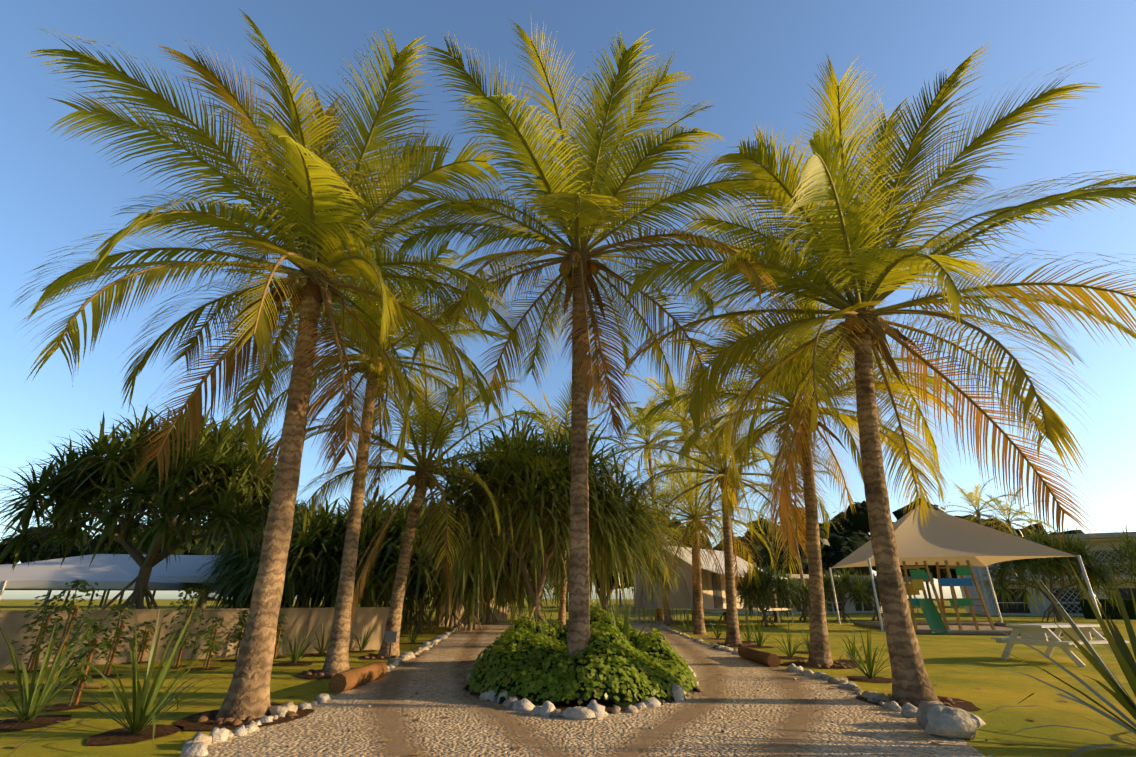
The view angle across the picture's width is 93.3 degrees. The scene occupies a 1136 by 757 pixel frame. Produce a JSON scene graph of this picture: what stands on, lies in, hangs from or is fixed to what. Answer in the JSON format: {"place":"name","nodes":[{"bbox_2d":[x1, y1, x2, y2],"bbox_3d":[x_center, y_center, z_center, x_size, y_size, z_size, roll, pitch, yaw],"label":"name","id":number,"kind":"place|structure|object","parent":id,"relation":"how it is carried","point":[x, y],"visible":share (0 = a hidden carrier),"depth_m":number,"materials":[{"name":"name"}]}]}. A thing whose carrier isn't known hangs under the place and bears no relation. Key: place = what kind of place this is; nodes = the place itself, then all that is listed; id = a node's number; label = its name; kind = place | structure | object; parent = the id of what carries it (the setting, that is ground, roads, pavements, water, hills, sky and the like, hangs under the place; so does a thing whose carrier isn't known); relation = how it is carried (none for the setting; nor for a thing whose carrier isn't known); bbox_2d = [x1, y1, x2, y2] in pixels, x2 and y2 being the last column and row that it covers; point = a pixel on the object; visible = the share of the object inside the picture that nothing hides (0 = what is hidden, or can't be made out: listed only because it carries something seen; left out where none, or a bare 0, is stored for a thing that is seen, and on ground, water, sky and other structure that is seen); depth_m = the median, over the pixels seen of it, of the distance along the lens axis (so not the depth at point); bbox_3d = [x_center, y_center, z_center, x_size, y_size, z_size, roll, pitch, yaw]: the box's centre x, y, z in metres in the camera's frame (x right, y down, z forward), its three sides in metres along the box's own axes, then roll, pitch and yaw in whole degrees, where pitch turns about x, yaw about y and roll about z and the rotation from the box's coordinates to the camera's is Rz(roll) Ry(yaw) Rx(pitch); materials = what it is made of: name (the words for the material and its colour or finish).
{"place":"outdoors","nodes":[
{"label":"outdoors","id":0,"kind":"place"},
{"bbox_2d":[0,599,1135,756],"bbox_3d":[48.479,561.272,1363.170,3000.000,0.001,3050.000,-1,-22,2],"label":"lawn","id":1,"kind":"structure","parent":0,"point":[957,655],"depth_m":8.91,"materials":[{"name":"green plant"}]},
{"bbox_2d":[0,564,201,609],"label":"marquee","id":2,"kind":"object","parent":1,"relation":"on","point":[54,577],"visible":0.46,"depth_m":23.84,"materials":[{"name":"white fabric"}]},
{"bbox_2d":[7,579,288,710],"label":"shrubs","id":3,"kind":"object","parent":1,"relation":"on","point":[93,629],"visible":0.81,"depth_m":10.04,"materials":[{"name":"green plant"}]},
{"bbox_2d":[0,403,304,609],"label":"pandanus","id":4,"kind":"object","parent":1,"relation":"on","point":[210,481],"visible":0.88,"depth_m":15.98,"materials":[{"name":"green plant"}]},
{"bbox_2d":[19,554,313,609],"bbox_3d":[-22.856,11.607,29.575,15.083,3.600,8.083,4,-23,-9],"label":"marquee","id":5,"kind":"object","parent":1,"relation":"on","point":[185,568],"visible":0.15,"depth_m":28.11,"materials":[{"name":"white fabric"}]},
{"bbox_2d":[0,595,507,668],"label":"boundary wall","id":6,"kind":"structure","parent":1,"relation":"on","point":[12,622],"depth_m":12.59,"materials":[{"name":"brown paint"}]},
{"bbox_2d":[194,528,329,608],"bbox_3d":[-15.514,10.325,28.483,8.379,6.688,8.573,-1,-22,2],"label":"pandanus row","id":7,"kind":"object","parent":1,"relation":"on","point":[250,595],"visible":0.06,"depth_m":26.65,"materials":[{"name":"green plant"}]},
{"bbox_2d":[7,10,531,719],"bbox_3d":[-4.171,-0.221,8.105,6.888,9.481,7.616,-1,-22,2],"label":"palm","id":8,"kind":"object","parent":1,"relation":"on","point":[323,222],"visible":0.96,"depth_m":7.72,"materials":[{"name":"green plant"}]},
{"bbox_2d":[193,499,359,608],"bbox_3d":[-15.313,9.796,29.673,9.733,7.269,9.991,-1,-22,2],"label":"pandanus row","id":9,"kind":"object","parent":1,"relation":"on","point":[221,567],"visible":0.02,"depth_m":26.55,"materials":[{"name":"green plant"}]},
{"bbox_2d":[204,500,370,608],"bbox_3d":[-12.332,8.857,26.087,9.205,6.164,8.119,-1,-22,2],"label":"pandanus row","id":10,"kind":"object","parent":1,"relation":"on","point":[239,589],"visible":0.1,"depth_m":24.42,"materials":[{"name":"green plant"}]},
{"bbox_2d":[286,504,343,607],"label":"pandanus row","id":11,"kind":"object","parent":1,"relation":"on","point":[325,605],"depth_m":31.68,"materials":[{"name":"green plant"}]},
{"bbox_2d":[180,623,462,756],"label":"rocks","id":12,"kind":"object","parent":1,"relation":"on","point":[196,743],"visible":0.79,"depth_m":6.06,"materials":[{"name":"grey stone"}]},
{"bbox_2d":[227,490,441,630],"bbox_3d":[-9.321,8.148,23.954,9.098,6.597,9.127,-1,-22,2],"label":"pandanus row","id":13,"kind":"object","parent":1,"relation":"on","point":[323,533],"visible":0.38,"depth_m":22.11,"materials":[{"name":"green plant"}]},
{"bbox_2d":[297,488,420,607],"bbox_3d":[-11.499,10.104,30.777,9.461,7.420,9.614,-1,-22,2],"label":"pandanus row","id":14,"kind":"object","parent":1,"relation":"on","point":[312,604],"depth_m":30.45,"materials":[{"name":"green plant"}]},
{"bbox_2d":[210,234,511,674],"bbox_3d":[-5.002,1.284,12.578,6.993,10.145,7.329,-6,-23,13],"label":"palm","id":15,"kind":"object","parent":1,"relation":"on","point":[337,659],"visible":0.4,"depth_m":12.69,"materials":[{"name":"green plant"}]},
{"bbox_2d":[299,496,437,611],"bbox_3d":[-8.776,8.869,26.557,8.625,6.501,8.806,12,-25,-27],"label":"pandanus row","id":16,"kind":"object","parent":1,"relation":"on","point":[328,591],"depth_m":26.02,"materials":[{"name":"green plant"}]},
{"bbox_2d":[385,631,397,662],"bbox_3d":[-3.926,5.942,11.871,0.300,0.630,0.048,-9,-24,20],"label":"path sign","id":17,"kind":"object","parent":1,"relation":"on","point":[391,637],"visible":0.93,"depth_m":11.91,"materials":[{"name":"grey metal"}]},
{"bbox_2d":[306,494,503,633],"bbox_3d":[-6.330,7.627,22.783,7.942,6.128,8.014,-1,-22,2],"label":"pandanus row","id":18,"kind":"object","parent":1,"relation":"on","point":[395,527],"visible":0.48,"depth_m":21.35,"materials":[{"name":"green plant"}]},
{"bbox_2d":[405,498,422,621],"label":"pandanus row","id":19,"kind":"object","parent":1,"relation":"on","point":[406,618],"depth_m":33.12,"materials":[{"name":"green plant"}]},
{"bbox_2d":[293,342,558,656],"bbox_3d":[-3.665,2.967,14.151,7.458,8.188,7.722,11,-25,-24],"label":"palm","id":20,"kind":"object","parent":1,"relation":"on","point":[424,470],"visible":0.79,"depth_m":14.11,"materials":[{"name":"green plant"}]},
{"bbox_2d":[389,594,475,620],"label":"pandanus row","id":21,"kind":"object","parent":1,"relation":"on","point":[429,613],"depth_m":34.61,"materials":[{"name":"green plant"}]},
{"bbox_2d":[423,574,518,627],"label":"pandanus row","id":22,"kind":"object","parent":1,"relation":"on","point":[452,620],"depth_m":26.44,"materials":[{"name":"green plant"}]},
{"bbox_2d":[405,522,560,631],"bbox_3d":[-3.993,8.724,24.629,8.141,5.802,8.119,-1,-22,2],"label":"pandanus row","id":23,"kind":"object","parent":1,"relation":"on","point":[507,590],"visible":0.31,"depth_m":23.07,"materials":[{"name":"green plant"}]},
{"bbox_2d":[427,551,549,623],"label":"pandanus row","id":24,"kind":"object","parent":1,"relation":"on","point":[488,611],"depth_m":30.29,"materials":[{"name":"green plant"}]},
{"bbox_2d":[507,565,568,618],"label":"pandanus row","id":25,"kind":"object","parent":1,"relation":"on","point":[556,598],"depth_m":37.18,"materials":[{"name":"green plant"}]},
{"bbox_2d":[396,405,692,630],"bbox_3d":[-0.730,4.443,17.378,9.523,7.722,9.731,-1,-22,2],"label":"pandanus","id":26,"kind":"object","parent":1,"relation":"on","point":[610,544],"visible":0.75,"depth_m":15.43,"materials":[{"name":"green plant"}]},
{"bbox_2d":[0,642,1103,756],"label":"mulch bed","id":27,"kind":"object","parent":1,"relation":"on","point":[207,720],"visible":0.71,"depth_m":6.95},
{"bbox_2d":[328,646,780,693],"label":"border logs","id":28,"kind":"object","parent":1,"relation":"on","point":[344,681],"visible":0.92,"depth_m":8.96,"materials":[{"name":"brown wood"}]},
{"bbox_2d":[0,498,1111,611],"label":"tree line","id":29,"kind":"object","parent":1,"relation":"on","point":[838,544],"visible":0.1,"depth_m":82.53,"materials":[{"name":"green plant"}]},
{"bbox_2d":[479,379,636,628],"bbox_3d":[-0.616,6.026,26.723,9.016,12.097,8.253,-1,-22,2],"label":"palm","id":30,"kind":"object","parent":1,"relation":"on","point":[562,613],"visible":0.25,"depth_m":27.45,"materials":[{"name":"green plant"}]},
{"bbox_2d":[0,555,1135,756],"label":"spiky plants","id":31,"kind":"object","parent":1,"relation":"on","point":[138,729],"visible":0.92,"depth_m":5.80,"materials":[{"name":"green plant"}]},
{"bbox_2d":[528,508,691,612],"bbox_3d":[1.597,7.714,22.646,7.656,5.667,7.279,-1,-22,2],"label":"pandanus","id":32,"kind":"object","parent":1,"relation":"on","point":[657,572],"visible":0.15,"depth_m":22.20,"materials":[{"name":"green plant"}]},
{"bbox_2d":[608,601,656,622],"bbox_3d":[3.810,13.810,31.778,3.357,1.200,0.082,10,-24,-23],"label":"picket fence","id":33,"kind":"object","parent":1,"relation":"on","point":[652,615],"visible":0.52,"depth_m":31.80,"materials":[{"name":"white paint"}]},
{"bbox_2d":[593,389,704,621],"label":"palm","id":34,"kind":"object","parent":1,"relation":"on","point":[648,432],"visible":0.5,"depth_m":36.61,"materials":[{"name":"green plant"}]},
{"bbox_2d":[632,483,721,625],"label":"palm","id":35,"kind":"object","parent":1,"relation":"on","point":[668,621],"visible":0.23,"depth_m":29.13,"materials":[{"name":"green plant"}]},
{"bbox_2d":[618,360,752,626],"bbox_3d":[6.759,5.774,29.724,8.019,14.850,8.123,-1,-22,2],"label":"palm","id":36,"kind":"object","parent":1,"relation":"on","point":[660,387],"visible":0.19,"depth_m":30.75,"materials":[{"name":"green plant"}]},
{"bbox_2d":[625,440,780,634],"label":"palm","id":37,"kind":"object","parent":1,"relation":"on","point":[699,626],"visible":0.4,"depth_m":22.52,"materials":[{"name":"green plant"}]},
{"bbox_2d":[632,545,793,625],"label":"cottage","id":38,"kind":"structure","parent":1,"relation":"on","point":[714,600],"depth_m":30.28,"materials":[{"name":"white paint"}]},
{"bbox_2d":[719,612,725,620],"bbox_3d":[10.143,14.014,35.002,4.328,3.388,4.714,-1,-22,2],"label":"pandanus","id":39,"kind":"object","parent":1,"relation":"on","point":[724,616],"depth_m":34.42,"materials":[{"name":"green plant"}]},
{"bbox_2d":[605,372,847,644],"bbox_3d":[5.653,4.143,17.904,8.141,8.874,7.630,6,-23,-14],"label":"palm","id":40,"kind":"object","parent":1,"relation":"on","point":[733,636],"visible":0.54,"depth_m":17.70,"materials":[{"name":"green plant"}]},
{"bbox_2d":[735,561,800,626],"bbox_3d":[9.916,10.986,27.665,3.946,3.417,4.339,-1,-22,2],"label":"pandanus","id":41,"kind":"object","parent":1,"relation":"on","point":[749,589],"visible":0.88,"depth_m":27.13,"materials":[{"name":"green plant"}]},
{"bbox_2d":[752,565,808,621],"bbox_3d":[12.700,13.198,33.043,4.306,3.412,3.993,-7,-23,17],"label":"pandanus","id":42,"kind":"object","parent":1,"relation":"on","point":[789,587],"visible":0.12,"depth_m":32.55,"materials":[{"name":"green plant"}]},
{"bbox_2d":[737,452,831,615],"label":"palm","id":43,"kind":"object","parent":1,"relation":"on","point":[807,611],"visible":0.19,"depth_m":45.38,"materials":[{"name":"green plant"}]},
{"bbox_2d":[656,621,917,717],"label":"rocks","id":44,"kind":"object","parent":1,"relation":"on","point":[908,710],"visible":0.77,"depth_m":8.82,"materials":[{"name":"grey stone"}]},
{"bbox_2d":[638,273,964,665],"bbox_3d":[5.784,2.033,13.545,8.093,9.510,7.417,-1,-22,2],"label":"palm","id":45,"kind":"object","parent":1,"relation":"on","point":[819,646],"visible":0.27,"depth_m":13.17,"materials":[{"name":"green plant"}]},
{"bbox_2d":[774,577,833,621],"bbox_3d":[14.390,13.502,32.887,3.795,2.827,3.408,-10,-24,23],"label":"pandanus","id":46,"kind":"object","parent":1,"relation":"on","point":[807,598],"visible":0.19,"depth_m":32.51,"materials":[{"name":"green plant"}]},
{"bbox_2d":[711,574,918,614],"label":"block","id":47,"kind":"structure","parent":1,"relation":"on","point":[847,608],"depth_m":51.89,"materials":[{"name":"white paint"}]},
{"bbox_2d":[822,567,874,621],"bbox_3d":[17.274,13.530,33.961,4.562,3.494,4.588,-1,-22,2],"label":"pandanus","id":48,"kind":"object","parent":1,"relation":"on","point":[858,588],"visible":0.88,"depth_m":33.41,"materials":[{"name":"green plant"}]},
{"bbox_2d":[847,571,883,620],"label":"tree","id":49,"kind":"object","parent":1,"relation":"on","point":[870,586],"visible":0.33,"depth_m":34.35,"materials":[{"name":"green plant"}]},
{"bbox_2d":[613,40,1135,705],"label":"palm","id":50,"kind":"object","parent":1,"relation":"on","point":[857,252],"visible":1,"depth_m":8.50,"materials":[{"name":"green plant"}]},
{"bbox_2d":[916,700,985,739],"bbox_3d":[4.045,3.616,5.673,0.587,0.341,0.950,-9,-24,21],"label":"rock","id":51,"kind":"object","parent":1,"relation":"on","point":[938,718],"visible":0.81,"depth_m":5.42,"materials":[{"name":"grey stone"}]},
{"bbox_2d":[913,625,1012,629],"bbox_3d":[17.895,11.439,24.479,6.782,0.001,8.752,-5,-23,12],"label":"sand pit","id":52,"kind":"object","parent":1,"relation":"on","point":[955,627],"visible":0.17,"depth_m":25.91,"materials":[{"name":"beige sand"}]},
{"bbox_2d":[900,560,995,632],"bbox_3d":[16.164,9.224,22.836,3.152,2.864,3.753,-5,-23,12],"label":"playground","id":53,"kind":"object","parent":52,"relation":"on","point":[929,610],"visible":0.85,"depth_m":23.33,"materials":[{"name":"plastic"}]},
{"bbox_2d":[853,621,1112,636],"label":"sand pit logs","id":54,"kind":"object","parent":52,"relation":"on","point":[874,624],"visible":0.44,"depth_m":21.06,"materials":[{"name":"wood"}]},
{"bbox_2d":[829,505,1100,631],"bbox_3d":[18.166,9.219,26.655,8.362,5.800,8.330,-5,-23,12],"label":"shade canopy","id":55,"kind":"object","parent":1,"relation":"on","point":[951,540],"visible":0.77,"depth_m":25.20,"materials":[{"name":"beige fabric"}]},
{"bbox_2d":[938,477,1035,534],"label":"palm","id":56,"kind":"object","parent":1,"relation":"on","point":[971,500],"visible":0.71,"depth_m":59.29,"materials":[{"name":"green plant"}]},
{"bbox_2d":[970,487,1055,535],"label":"palm","id":57,"kind":"object","parent":1,"relation":"on","point":[1008,521],"visible":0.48,"depth_m":62.66,"materials":[{"name":"green plant"}]},
{"bbox_2d":[957,532,1135,615],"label":"building","id":58,"kind":"structure","parent":1,"relation":"on","point":[1070,604],"depth_m":44.57,"materials":[{"name":"white paint"}]},
{"bbox_2d":[978,523,1129,621],"bbox_3d":[30.413,12.213,34.340,7.949,6.235,7.680,-1,-22,2],"label":"pandanus","id":59,"kind":"object","parent":1,"relation":"on","point":[1060,566],"visible":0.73,"depth_m":33.20,"materials":[{"name":"green plant"}]},
{"bbox_2d":[990,623,1128,666],"bbox_3d":[11.064,5.986,12.113,1.800,0.798,1.728,6,-23,-15],"label":"picnic table","id":60,"kind":"object","parent":1,"relation":"on","point":[1031,634],"visible":0.85,"depth_m":12.05,"materials":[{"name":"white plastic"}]},
{"bbox_2d":[1077,599,1135,619],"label":"hedge","id":61,"kind":"object","parent":1,"relation":"on","point":[1111,612],"visible":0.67,"depth_m":37.09,"materials":[{"name":"green plant"}]},
{"bbox_2d":[1095,523,1135,616],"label":"tree","id":62,"kind":"object","parent":1,"relation":"on","point":[1131,551],"visible":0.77,"depth_m":34.39,"materials":[{"name":"green plant"}]},
{"bbox_2d":[0,0,1135,598],"label":"sky","id":63,"kind":"structure","parent":0,"point":[759,58],"materials":[{"name":"blue"}]},
{"bbox_2d":[187,623,984,756],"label":"path gravel","id":64,"kind":"structure","parent":0,"point":[854,729],"depth_m":5.99,"materials":[{"name":"beige gravel"}]},
{"bbox_2d":[520,692,641,712],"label":"island soil","id":65,"kind":"structure","parent":64,"relation":"on","point":[608,704],"depth_m":7.17,"materials":[{"name":"brown soil"}]},
{"bbox_2d":[464,602,698,706],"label":"island shrubs","id":66,"kind":"object","parent":65,"relation":"on","point":[517,661],"visible":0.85,"depth_m":7.65,"materials":[{"name":"green plant"}]},
{"bbox_2d":[361,19,814,699],"bbox_3d":[0.121,-0.513,9.711,7.714,11.238,7.799,14,-26,-30],"label":"palm","id":67,"kind":"object","parent":65,"relation":"in","point":[585,203],"visible":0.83,"depth_m":9.60,"materials":[{"name":"green plant"}]},
{"bbox_2d":[510,596,670,659],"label":"island lilies","id":68,"kind":"object","parent":65,"relation":"on","point":[625,629],"visible":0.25,"depth_m":9.50,"materials":[{"name":"green plant"}]},
{"bbox_2d":[467,666,697,719],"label":"border stones","id":69,"kind":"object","parent":64,"relation":"on","point":[593,709],"depth_m":6.66,"materials":[{"name":"grey stone"}]},
{"bbox_2d":[360,626,829,756],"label":"tire tracks","id":70,"kind":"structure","parent":64,"relation":"on","point":[399,747],"depth_m":6.27,"materials":[{"name":"brown gravel"}]}
]}

